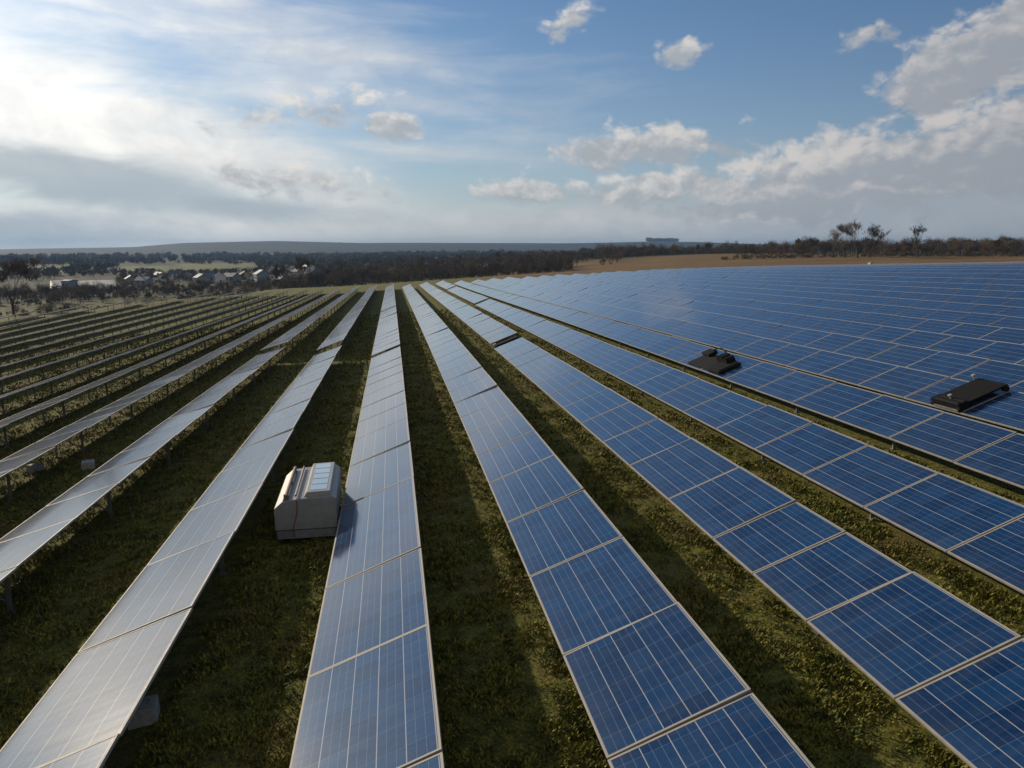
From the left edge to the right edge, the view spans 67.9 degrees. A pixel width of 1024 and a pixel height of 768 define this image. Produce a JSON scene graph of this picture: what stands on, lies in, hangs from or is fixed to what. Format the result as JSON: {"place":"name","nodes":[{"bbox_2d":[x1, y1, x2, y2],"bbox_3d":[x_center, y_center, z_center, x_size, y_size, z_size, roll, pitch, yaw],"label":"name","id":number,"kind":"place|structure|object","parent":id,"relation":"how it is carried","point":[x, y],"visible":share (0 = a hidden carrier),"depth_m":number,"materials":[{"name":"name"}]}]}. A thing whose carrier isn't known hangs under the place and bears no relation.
{"place":"outdoors","nodes":[
{"label":"outdoors","id":0,"kind":"place"},
{"bbox_2d":[0,241,1023,767],"bbox_3d":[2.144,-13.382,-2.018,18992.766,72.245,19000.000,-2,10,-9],"label":"ground","id":1,"kind":"structure","parent":0,"point":[124,753],"depth_m":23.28,"materials":[{"name":"green plant"}]},
{"bbox_2d":[0,310,40,319],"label":"solar table","id":2,"kind":"object","parent":1,"relation":"on","point":[15,315],"visible":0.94,"depth_m":128.26,"materials":[{"name":"grey glass"}]},
{"bbox_2d":[0,253,46,316],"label":"bare tree","id":3,"kind":"object","parent":1,"relation":"on","point":[16,266],"visible":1,"depth_m":154.43,"materials":[{"name":"brown plant"}]},
{"bbox_2d":[27,462,44,473],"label":"electrical box","id":4,"kind":"structure","parent":1,"relation":"on","point":[34,467],"depth_m":30.12,"materials":[{"name":"metal"}]},
{"bbox_2d":[0,305,87,325],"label":"solar table","id":5,"kind":"object","parent":1,"relation":"on","point":[44,314],"visible":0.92,"depth_m":127.58,"materials":[{"name":"grey glass"}]},
{"bbox_2d":[50,280,61,289],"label":"farm shed","id":6,"kind":"structure","parent":1,"relation":"on","point":[56,282],"depth_m":405.78,"materials":[{"name":"white"}]},
{"bbox_2d":[60,279,78,287],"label":"house","id":7,"kind":"structure","parent":1,"relation":"on","point":[70,283],"depth_m":398.58,"materials":[{"name":"grey glass"}]},
{"bbox_2d":[0,299,139,331],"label":"solar table","id":8,"kind":"object","parent":1,"relation":"on","point":[19,324],"visible":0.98,"depth_m":126.69,"materials":[{"name":"grey glass"}]},
{"bbox_2d":[81,459,94,470],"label":"electrical box","id":9,"kind":"structure","parent":1,"relation":"on","point":[87,463],"depth_m":30.00,"materials":[{"name":"metal"}]},
{"bbox_2d":[0,296,177,337],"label":"solar table","id":10,"kind":"object","parent":1,"relation":"on","point":[82,317],"visible":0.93,"depth_m":120.30,"materials":[{"name":"grey glass"}]},
{"bbox_2d":[78,280,115,287],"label":"farm shed","id":11,"kind":"structure","parent":1,"relation":"on","point":[106,282],"depth_m":408.84,"materials":[{"name":"white metal"}]},
{"bbox_2d":[0,293,210,343],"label":"solar table","id":12,"kind":"object","parent":1,"relation":"on","point":[80,323],"visible":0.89,"depth_m":116.76,"materials":[{"name":"grey glass"}]},
{"bbox_2d":[0,291,236,358],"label":"solar table","id":13,"kind":"object","parent":1,"relation":"on","point":[52,336],"visible":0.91,"depth_m":106.98,"materials":[{"name":"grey glass"}]},
{"bbox_2d":[0,291,254,365],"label":"solar table","id":14,"kind":"object","parent":1,"relation":"on","point":[31,349],"visible":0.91,"depth_m":96.22,"materials":[{"name":"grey glass"}]},
{"bbox_2d":[124,273,134,283],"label":"house","id":15,"kind":"structure","parent":1,"relation":"on","point":[130,278],"depth_m":475.85,"materials":[{"name":"stone"}]},
{"bbox_2d":[0,291,271,377],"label":"solar table","id":16,"kind":"object","parent":1,"relation":"on","point":[42,355],"visible":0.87,"depth_m":85.25,"materials":[{"name":"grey glass"}]},
{"bbox_2d":[0,347,284,613],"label":"solar table","id":17,"kind":"object","parent":1,"relation":"on","point":[24,541],"visible":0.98,"depth_m":24.17,"materials":[{"name":"blue glass"}]},
{"bbox_2d":[134,275,152,285],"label":"house","id":18,"kind":"structure","parent":1,"relation":"on","point":[141,280],"depth_m":449.28,"materials":[{"name":"grey glass"}]},
{"bbox_2d":[128,694,159,729],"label":"electrical box","id":19,"kind":"structure","parent":1,"relation":"on","point":[147,712],"depth_m":12.72,"materials":[{"name":"metal"}]},
{"bbox_2d":[0,290,289,394],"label":"solar table","id":20,"kind":"object","parent":1,"relation":"on","point":[54,362],"visible":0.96,"depth_m":73.52,"materials":[{"name":"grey glass"}]},
{"bbox_2d":[0,269,294,316],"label":"hedgerow","id":21,"kind":"object","parent":1,"relation":"on","point":[168,286],"visible":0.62,"depth_m":331.35,"materials":[{"name":"green plant"}]},
{"bbox_2d":[0,289,308,416],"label":"solar table","id":22,"kind":"object","parent":1,"relation":"on","point":[32,386],"visible":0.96,"depth_m":62.23,"materials":[{"name":"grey glass"}]},
{"bbox_2d":[153,270,164,278],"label":"house","id":23,"kind":"structure","parent":1,"relation":"on","point":[159,276],"depth_m":571.88,"materials":[{"name":"grey glass"}]},
{"bbox_2d":[0,289,323,447],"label":"solar table","id":24,"kind":"object","parent":1,"relation":"on","point":[12,419],"visible":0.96,"depth_m":49.46,"materials":[{"name":"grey glass"}]},
{"bbox_2d":[0,345,341,767],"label":"solar table","id":25,"kind":"object","parent":1,"relation":"on","point":[82,713],"visible":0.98,"depth_m":14.40,"materials":[{"name":"blue glass"}]},
{"bbox_2d":[0,288,341,500],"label":"solar table","id":26,"kind":"object","parent":1,"relation":"on","point":[22,457],"visible":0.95,"depth_m":37.96,"materials":[{"name":"grey glass"}]},
{"bbox_2d":[167,269,181,277],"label":"house","id":27,"kind":"structure","parent":1,"relation":"on","point":[173,273],"depth_m":595.78,"materials":[{"name":"stone"}]},
{"bbox_2d":[193,272,209,282],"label":"house","id":28,"kind":"structure","parent":1,"relation":"on","point":[200,276],"depth_m":474.65,"materials":[{"name":"grey glass"}]},
{"bbox_2d":[204,271,215,282],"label":"house","id":29,"kind":"structure","parent":1,"relation":"on","point":[211,276],"depth_m":484.49,"materials":[{"name":"grey glass"}]},
{"bbox_2d":[215,271,225,283],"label":"house","id":30,"kind":"structure","parent":1,"relation":"on","point":[220,277],"depth_m":471.79,"materials":[{"name":"stone"}]},
{"bbox_2d":[224,271,241,282],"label":"house","id":31,"kind":"structure","parent":1,"relation":"on","point":[234,277],"depth_m":480.99,"materials":[{"name":"stone"}]},
{"bbox_2d":[239,270,249,279],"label":"house","id":32,"kind":"structure","parent":1,"relation":"on","point":[246,275],"depth_m":534.88,"materials":[{"name":"grey glass"}]},
{"bbox_2d":[253,268,270,282],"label":"house","id":33,"kind":"structure","parent":1,"relation":"on","point":[259,273],"depth_m":457.13,"materials":[{"name":"grey glass"}]},
{"bbox_2d":[270,263,285,288],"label":"bare tree","id":34,"kind":"object","parent":1,"relation":"on","point":[275,271],"visible":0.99,"depth_m":300.93,"materials":[{"name":"brown plant"}]},
{"bbox_2d":[291,269,303,276],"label":"house","id":35,"kind":"structure","parent":1,"relation":"on","point":[295,271],"depth_m":493.81,"materials":[{"name":"grey glass"}]},
{"bbox_2d":[294,255,312,287],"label":"bare tree","id":36,"kind":"object","parent":1,"relation":"on","point":[302,262],"visible":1,"depth_m":305.63,"materials":[{"name":"brown plant"}]},
{"bbox_2d":[274,462,340,540],"bbox_3d":[-5.819,3.361,21.926,1.620,1.454,3.127,-2,10,-10],"label":"equipment cabinet","id":37,"kind":"object","parent":1,"relation":"on","point":[307,505],"visible":0.99,"depth_m":20.54,"materials":[{"name":"metal"}]},
{"bbox_2d":[302,264,314,273],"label":"house","id":38,"kind":"structure","parent":1,"relation":"on","point":[311,267],"depth_m":557.07,"materials":[{"name":"grey glass"}]},
{"bbox_2d":[260,286,359,359],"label":"solar table","id":39,"kind":"object","parent":1,"relation":"on","point":[288,336],"visible":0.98,"depth_m":83.32,"materials":[{"name":"blue glass"}]},
{"bbox_2d":[317,285,376,357],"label":"solar table","id":40,"kind":"object","parent":1,"relation":"on","point":[339,333],"visible":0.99,"depth_m":80.41,"materials":[{"name":"blue glass"}]},
{"bbox_2d":[289,346,444,767],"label":"solar table","id":41,"kind":"object","parent":1,"relation":"on","point":[370,700],"visible":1,"depth_m":13.82,"materials":[{"name":"blue glass"}]},
{"bbox_2d":[371,306,399,355],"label":"solar table","id":42,"kind":"object","parent":1,"relation":"on","point":[387,335],"visible":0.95,"depth_m":67.53,"materials":[{"name":"blue glass"}]},
{"bbox_2d":[381,284,395,311],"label":"solar table","id":43,"kind":"object","parent":1,"relation":"on","point":[389,301],"visible":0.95,"depth_m":130.25,"materials":[{"name":"blue glass"}]},
{"bbox_2d":[0,246,802,280],"bbox_3d":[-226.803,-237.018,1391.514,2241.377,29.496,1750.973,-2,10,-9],"label":"woodland","id":44,"kind":"object","parent":1,"relation":"on","point":[321,260],"visible":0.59,"depth_m":1171.37,"materials":[{"name":"green plant"}]},
{"bbox_2d":[416,258,425,266],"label":"bare tree","id":45,"kind":"object","parent":1,"relation":"on","point":[421,259],"visible":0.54,"depth_m":357.20,"materials":[{"name":"brown plant"}]},
{"bbox_2d":[435,281,455,292],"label":"solar table","id":46,"kind":"object","parent":1,"relation":"on","point":[445,285],"visible":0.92,"depth_m":181.13,"materials":[{"name":"blue glass"}]},
{"bbox_2d":[447,286,487,307],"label":"solar table","id":47,"kind":"object","parent":1,"relation":"on","point":[472,297],"visible":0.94,"depth_m":128.42,"materials":[{"name":"blue glass"}]},
{"bbox_2d":[420,282,516,343],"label":"solar table","id":48,"kind":"object","parent":1,"relation":"on","point":[490,330],"visible":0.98,"depth_m":77.71,"materials":[{"name":"blue glass"}]},
{"bbox_2d":[493,336,517,347],"bbox_3d":[-0.496,-3.190,56.666,1.903,0.300,0.800,-23,12,-5],"label":"junction box","id":49,"kind":"object","parent":1,"relation":"on","point":[495,345],"visible":0.9,"depth_m":56.36,"materials":[{"name":"black"}]},
{"bbox_2d":[280,240,777,287],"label":"valley woodland","id":50,"kind":"object","parent":1,"relation":"on","point":[406,271],"visible":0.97,"depth_m":380.76,"materials":[{"name":"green plant"}]},
{"bbox_2d":[402,284,814,767],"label":"solar table","id":51,"kind":"object","parent":1,"relation":"on","point":[653,672],"visible":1,"depth_m":13.50,"materials":[{"name":"blue glass"}]},
{"bbox_2d":[646,237,678,241],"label":"skyline copse","id":52,"kind":"object","parent":1,"relation":"on","point":[662,239],"visible":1,"depth_m":4326.56,"materials":[{"name":"grey plant"}]},
{"bbox_2d":[453,280,1023,488],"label":"solar table","id":53,"kind":"object","parent":1,"relation":"on","point":[993,451],"visible":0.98,"depth_m":29.15,"materials":[{"name":"blue glass"}]},
{"bbox_2d":[687,348,740,373],"bbox_3d":[10.902,-1.387,41.046,1.645,0.510,4.450,-23,12,-5],"label":"cleaning robot","id":54,"kind":"object","parent":53,"relation":"on","point":[710,360],"visible":1,"depth_m":40.43,"materials":[{"name":"black plastic"}]},
{"bbox_2d":[471,279,1023,430],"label":"solar table","id":55,"kind":"object","parent":1,"relation":"on","point":[1002,408],"visible":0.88,"depth_m":39.06,"materials":[{"name":"blue glass"}]},
{"bbox_2d":[930,374,1009,411],"bbox_3d":[17.468,0.312,29.107,2.191,0.491,1.540,-23,12,-5],"label":"panel cleaner","id":56,"kind":"object","parent":55,"relation":"on","point":[960,398],"visible":1,"depth_m":28.93,"materials":[{"name":"black plastic"}]},
{"bbox_2d":[476,299,1023,593],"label":"solar table","id":57,"kind":"object","parent":1,"relation":"on","point":[980,529],"visible":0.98,"depth_m":21.70,"materials":[{"name":"blue glass"}]},
{"bbox_2d":[487,278,1023,392],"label":"solar table","id":58,"kind":"object","parent":1,"relation":"on","point":[960,366],"visible":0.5,"depth_m":45.17,"materials":[{"name":"blue glass"}]},
{"bbox_2d":[494,337,1023,767],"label":"solar table","id":59,"kind":"object","parent":1,"relation":"on","point":[944,667],"visible":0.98,"depth_m":14.29,"materials":[{"name":"blue glass"}]},
{"bbox_2d":[502,277,1023,364],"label":"solar table","id":60,"kind":"object","parent":1,"relation":"on","point":[1007,352],"visible":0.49,"depth_m":52.21,"materials":[{"name":"blue glass"}]},
{"bbox_2d":[522,276,1023,344],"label":"solar table","id":61,"kind":"object","parent":1,"relation":"on","point":[1001,334],"visible":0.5,"depth_m":59.27,"materials":[{"name":"blue glass"}]},
{"bbox_2d":[539,275,1023,328],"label":"solar table","id":62,"kind":"object","parent":1,"relation":"on","point":[988,319],"visible":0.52,"depth_m":66.30,"materials":[{"name":"blue glass"}]},
{"bbox_2d":[555,274,1023,316],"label":"solar table","id":63,"kind":"object","parent":1,"relation":"on","point":[981,308],"visible":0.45,"depth_m":73.35,"materials":[{"name":"blue glass"}]},
{"bbox_2d":[572,273,1023,306],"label":"solar table","id":64,"kind":"object","parent":1,"relation":"on","point":[1014,302],"visible":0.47,"depth_m":79.16,"materials":[{"name":"blue glass"}]},
{"bbox_2d":[590,273,1023,298],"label":"solar table","id":65,"kind":"object","parent":1,"relation":"on","point":[992,293],"visible":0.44,"depth_m":85.88,"materials":[{"name":"blue glass"}]},
{"bbox_2d":[602,272,1023,291],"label":"solar table","id":66,"kind":"object","parent":1,"relation":"on","point":[997,287],"visible":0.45,"depth_m":92.15,"materials":[{"name":"blue glass"}]},
{"bbox_2d":[616,271,1023,285],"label":"solar table","id":67,"kind":"object","parent":1,"relation":"on","point":[1020,282],"visible":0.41,"depth_m":98.20,"materials":[{"name":"blue glass"}]},
{"bbox_2d":[635,270,1023,278],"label":"solar table","id":68,"kind":"object","parent":1,"relation":"on","point":[983,275],"visible":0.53,"depth_m":104.42,"materials":[{"name":"blue glass"}]},
{"bbox_2d":[828,227,841,256],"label":"bare tree","id":69,"kind":"object","parent":1,"relation":"on","point":[833,234],"visible":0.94,"depth_m":351.72,"materials":[{"name":"brown plant"}]},
{"bbox_2d":[650,269,1023,273],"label":"solar table","id":70,"kind":"object","parent":1,"relation":"on","point":[1012,271],"visible":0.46,"depth_m":107.86,"materials":[{"name":"blue glass"}]},
{"bbox_2d":[664,267,1023,270],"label":"solar table","id":71,"kind":"object","parent":1,"relation":"on","point":[958,268],"visible":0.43,"depth_m":116.60,"materials":[{"name":"blue glass"}]},
{"bbox_2d":[834,222,854,257],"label":"bare tree","id":72,"kind":"object","parent":1,"relation":"on","point":[840,228],"visible":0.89,"depth_m":345.68,"materials":[{"name":"brown plant"}]},
{"bbox_2d":[842,218,862,257],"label":"bare tree","id":73,"kind":"object","parent":1,"relation":"on","point":[859,226],"visible":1,"depth_m":341.44,"materials":[{"name":"brown plant"}]},
{"bbox_2d":[682,265,1023,268],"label":"solar table","id":74,"kind":"object","parent":1,"relation":"on","point":[875,267],"visible":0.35,"depth_m":124.19,"materials":[{"name":"blue glass"}]},
{"bbox_2d":[713,263,1023,267],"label":"solar table","id":75,"kind":"object","parent":1,"relation":"on","point":[878,265],"visible":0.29,"depth_m":139.01,"materials":[{"name":"blue glass"}]},
{"bbox_2d":[862,224,880,256],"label":"bare tree","id":76,"kind":"object","parent":1,"relation":"on","point":[873,233],"visible":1,"depth_m":340.60,"materials":[{"name":"brown plant"}]},
{"bbox_2d":[721,235,1023,259],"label":"hillside woodland","id":77,"kind":"object","parent":1,"relation":"on","point":[1008,246],"visible":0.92,"depth_m":376.66,"materials":[{"name":"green plant"}]},
{"bbox_2d":[740,264,1023,267],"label":"solar table","id":78,"kind":"object","parent":1,"relation":"on","point":[883,266],"visible":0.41,"depth_m":125.88,"materials":[{"name":"blue glass"}]},
{"bbox_2d":[872,228,891,256],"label":"bare tree","id":79,"kind":"object","parent":1,"relation":"on","point":[881,236],"visible":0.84,"depth_m":346.56,"materials":[{"name":"brown plant"}]},
{"bbox_2d":[743,262,1023,266],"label":"solar table","id":80,"kind":"object","parent":1,"relation":"on","point":[891,264],"visible":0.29,"depth_m":150.20,"materials":[{"name":"blue glass"}]},
{"bbox_2d":[769,263,1000,266],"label":"solar table","id":81,"kind":"object","parent":1,"relation":"on","point":[866,265],"visible":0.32,"depth_m":152.88,"materials":[{"name":"blue glass"}]},
{"bbox_2d":[784,262,993,265],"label":"solar table","id":82,"kind":"object","parent":1,"relation":"on","point":[874,264],"visible":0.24,"depth_m":172.43,"materials":[{"name":"blue glass"}]},
{"bbox_2d":[812,262,1008,265],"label":"solar table","id":83,"kind":"object","parent":1,"relation":"on","point":[890,264],"visible":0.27,"depth_m":158.81,"materials":[{"name":"blue glass"}]},
{"bbox_2d":[909,225,926,256],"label":"bare tree","id":84,"kind":"object","parent":1,"relation":"on","point":[918,231],"visible":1,"depth_m":330.91,"materials":[{"name":"brown plant"}]},
{"bbox_2d":[854,261,1023,264],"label":"solar table","id":85,"kind":"object","parent":1,"relation":"on","point":[922,263],"visible":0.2,"depth_m":149.82,"materials":[{"name":"blue glass"}]},
{"bbox_2d":[0,0,1023,248],"label":"sky","id":86,"kind":"structure","parent":0,"point":[124,123],"materials":[{"name":"blue"}]}
]}

